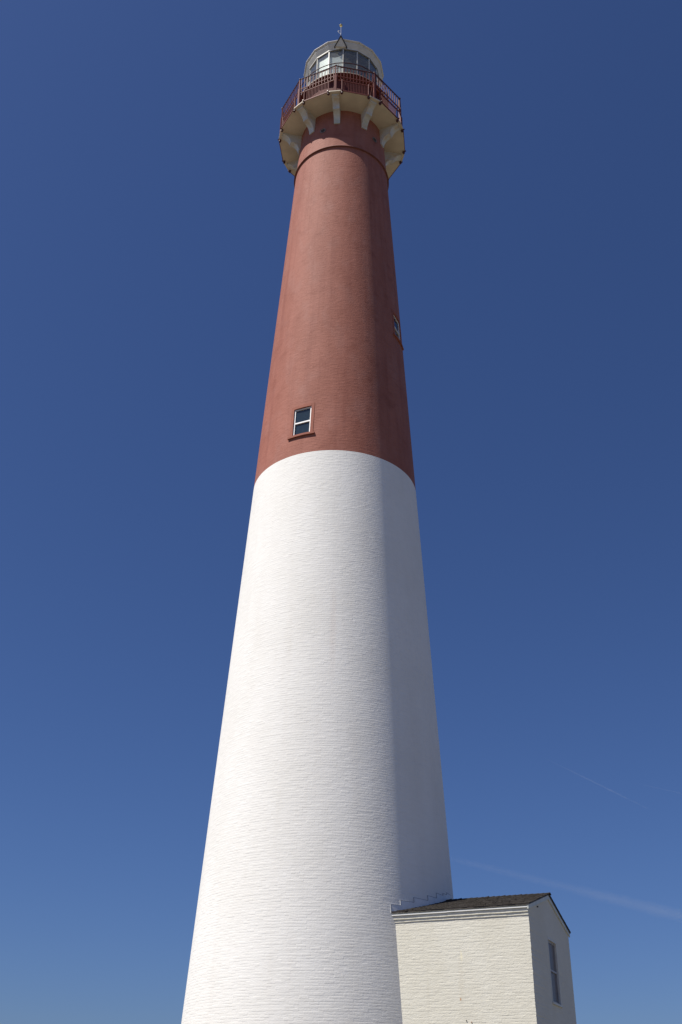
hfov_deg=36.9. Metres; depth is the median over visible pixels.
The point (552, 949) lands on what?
window
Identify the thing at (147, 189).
sky
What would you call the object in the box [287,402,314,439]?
window
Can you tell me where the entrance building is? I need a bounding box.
[390,892,576,1023]
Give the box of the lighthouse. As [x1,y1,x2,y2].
[181,24,452,1023]
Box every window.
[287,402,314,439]
[392,309,403,350]
[547,937,562,1007]
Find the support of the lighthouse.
on the ground
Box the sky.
[0,0,681,1023]
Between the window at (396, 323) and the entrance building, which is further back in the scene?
the window at (396, 323)
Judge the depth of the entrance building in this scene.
28.34 m

